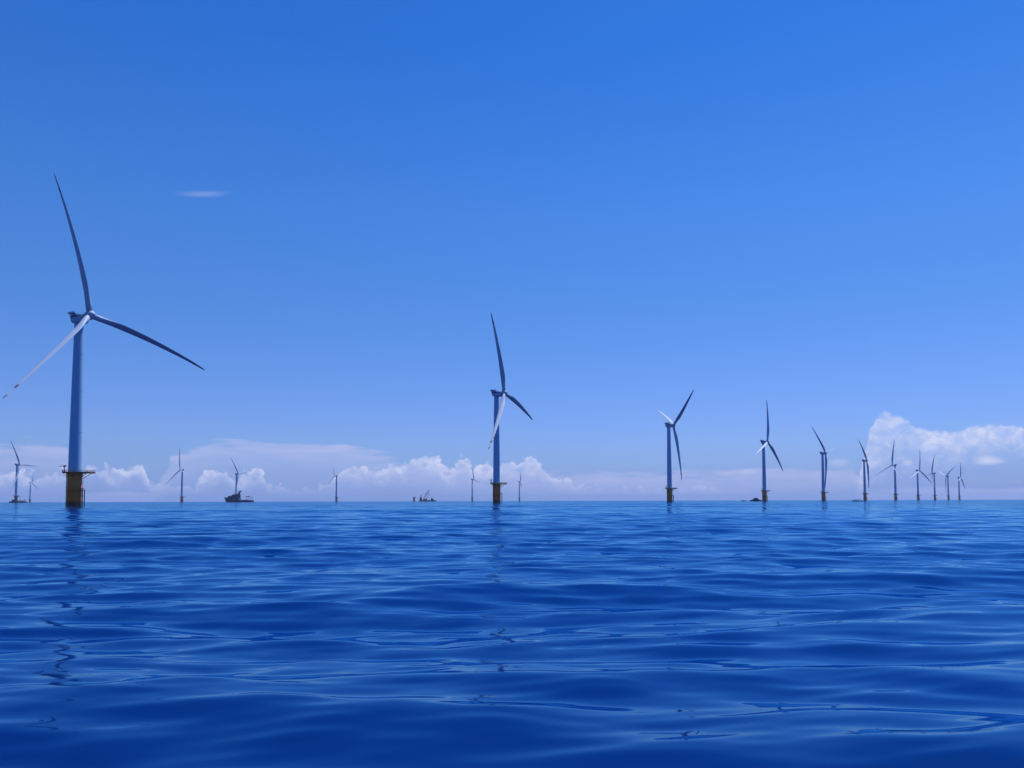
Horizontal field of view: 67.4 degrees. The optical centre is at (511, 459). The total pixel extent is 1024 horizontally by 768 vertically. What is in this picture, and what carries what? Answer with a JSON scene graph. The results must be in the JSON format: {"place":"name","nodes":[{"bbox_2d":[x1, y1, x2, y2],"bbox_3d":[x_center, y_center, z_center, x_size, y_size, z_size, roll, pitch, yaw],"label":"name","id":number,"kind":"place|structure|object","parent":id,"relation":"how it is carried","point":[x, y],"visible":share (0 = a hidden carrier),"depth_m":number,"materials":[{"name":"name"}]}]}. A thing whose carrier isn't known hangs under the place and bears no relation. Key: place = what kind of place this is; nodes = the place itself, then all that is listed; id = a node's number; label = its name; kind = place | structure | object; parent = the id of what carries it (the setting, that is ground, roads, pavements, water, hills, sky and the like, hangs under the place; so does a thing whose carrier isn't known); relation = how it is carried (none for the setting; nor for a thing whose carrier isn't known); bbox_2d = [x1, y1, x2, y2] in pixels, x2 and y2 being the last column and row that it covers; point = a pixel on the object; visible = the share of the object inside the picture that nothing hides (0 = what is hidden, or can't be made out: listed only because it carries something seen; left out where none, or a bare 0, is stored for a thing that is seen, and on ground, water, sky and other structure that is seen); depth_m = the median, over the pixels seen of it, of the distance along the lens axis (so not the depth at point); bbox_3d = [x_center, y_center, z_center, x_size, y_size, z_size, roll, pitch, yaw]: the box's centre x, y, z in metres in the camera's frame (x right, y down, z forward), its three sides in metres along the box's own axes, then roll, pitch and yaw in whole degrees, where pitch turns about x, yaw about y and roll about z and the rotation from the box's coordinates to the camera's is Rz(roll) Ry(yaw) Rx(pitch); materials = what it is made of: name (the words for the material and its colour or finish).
{"place":"outdoors","nodes":[
{"label":"outdoors","id":0,"kind":"place"},
{"bbox_2d":[0,500,1023,767],"bbox_3d":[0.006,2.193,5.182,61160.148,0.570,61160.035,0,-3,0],"label":"sea","id":1,"kind":"structure","parent":0,"point":[564,634],"depth_m":11.04,"materials":[{"name":"liquid"}]},
{"bbox_2d":[9,495,26,502],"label":"work barge","id":2,"kind":"object","parent":1,"relation":"on","point":[16,501],"visible":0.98,"depth_m":1988.37,"materials":[{"name":"blue paint"}]},
{"bbox_2d":[10,440,36,500],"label":"wind turbine","id":3,"kind":"object","parent":1,"relation":"in","point":[16,481],"visible":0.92,"depth_m":2130.20,"materials":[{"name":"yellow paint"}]},
{"bbox_2d":[27,479,36,501],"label":"wind turbine","id":4,"kind":"object","parent":1,"relation":"in","point":[30,491],"visible":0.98,"depth_m":4203.65,"materials":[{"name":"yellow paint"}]},
{"bbox_2d":[2,174,203,504],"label":"wind turbine","id":5,"kind":"object","parent":1,"relation":"in","point":[74,479],"visible":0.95,"depth_m":429.77,"materials":[{"name":"white paint"}]},
{"bbox_2d":[169,449,190,501],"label":"wind turbine","id":6,"kind":"object","parent":1,"relation":"in","point":[182,496],"visible":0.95,"depth_m":2554.29,"materials":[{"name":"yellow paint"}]},
{"bbox_2d":[230,457,242,493],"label":"wind turbine","id":7,"kind":"object","parent":1,"relation":"in","point":[237,477],"visible":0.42,"depth_m":2889.41,"materials":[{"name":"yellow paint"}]},
{"bbox_2d":[224,490,253,501],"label":"supply ship","id":8,"kind":"object","parent":1,"relation":"on","point":[235,498],"visible":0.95,"depth_m":1917.97,"materials":[{"name":"blue paint"}]},
{"bbox_2d":[330,469,337,501],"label":"wind turbine","id":9,"kind":"object","parent":1,"relation":"in","point":[336,499],"visible":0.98,"depth_m":3129.23,"materials":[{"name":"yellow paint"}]},
{"bbox_2d":[419,490,436,501],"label":"crane vessel","id":10,"kind":"object","parent":1,"relation":"on","point":[426,498],"visible":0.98,"depth_m":3392.96,"materials":[{"name":"paint"}]},
{"bbox_2d":[471,469,477,500],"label":"wind turbine","id":11,"kind":"object","parent":1,"relation":"in","point":[472,497],"visible":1,"depth_m":3713.30,"materials":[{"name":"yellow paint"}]},
{"bbox_2d":[488,314,532,502],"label":"wind turbine","id":12,"kind":"object","parent":1,"relation":"in","point":[496,484],"visible":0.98,"depth_m":737.08,"materials":[{"name":"white paint"}]},
{"bbox_2d":[518,474,521,500],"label":"wind turbine","id":13,"kind":"object","parent":1,"relation":"in","point":[519,497],"visible":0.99,"depth_m":4139.52,"materials":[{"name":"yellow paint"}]},
{"bbox_2d":[656,390,693,501],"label":"wind turbine","id":14,"kind":"object","parent":1,"relation":"in","point":[669,487],"visible":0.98,"depth_m":1061.99,"materials":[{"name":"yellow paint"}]},
{"bbox_2d":[756,400,782,500],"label":"wind turbine","id":15,"kind":"object","parent":1,"relation":"in","point":[764,490],"visible":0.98,"depth_m":1361.81,"materials":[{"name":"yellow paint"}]},
{"bbox_2d":[812,428,832,500],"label":"wind turbine","id":16,"kind":"object","parent":1,"relation":"in","point":[823,493],"visible":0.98,"depth_m":1657.54,"materials":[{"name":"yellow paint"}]},
{"bbox_2d":[859,441,871,500],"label":"wind turbine","id":17,"kind":"object","parent":1,"relation":"in","point":[864,485],"visible":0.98,"depth_m":2027.46,"materials":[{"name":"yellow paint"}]},
{"bbox_2d":[875,440,901,499],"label":"wind turbine","id":18,"kind":"object","parent":1,"relation":"in","point":[895,486],"visible":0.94,"depth_m":2297.98,"materials":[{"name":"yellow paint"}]},
{"bbox_2d":[909,461,931,499],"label":"wind turbine","id":19,"kind":"object","parent":1,"relation":"in","point":[918,496],"visible":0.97,"depth_m":2738.79,"materials":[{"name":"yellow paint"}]},
{"bbox_2d":[928,455,937,499],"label":"wind turbine","id":20,"kind":"object","parent":1,"relation":"in","point":[934,495],"visible":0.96,"depth_m":3040.09,"materials":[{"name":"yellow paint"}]},
{"bbox_2d":[937,468,952,499],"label":"wind turbine","id":21,"kind":"object","parent":1,"relation":"in","point":[948,496],"visible":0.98,"depth_m":3453.15,"materials":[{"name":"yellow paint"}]},
{"bbox_2d":[958,465,964,499],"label":"wind turbine","id":22,"kind":"object","parent":1,"relation":"in","point":[959,478],"visible":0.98,"depth_m":3639.11,"materials":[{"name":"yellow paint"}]},
{"bbox_2d":[0,0,1023,501],"label":"sky","id":23,"kind":"structure","parent":0,"point":[813,210],"materials":[{"name":"blue"}]}
]}

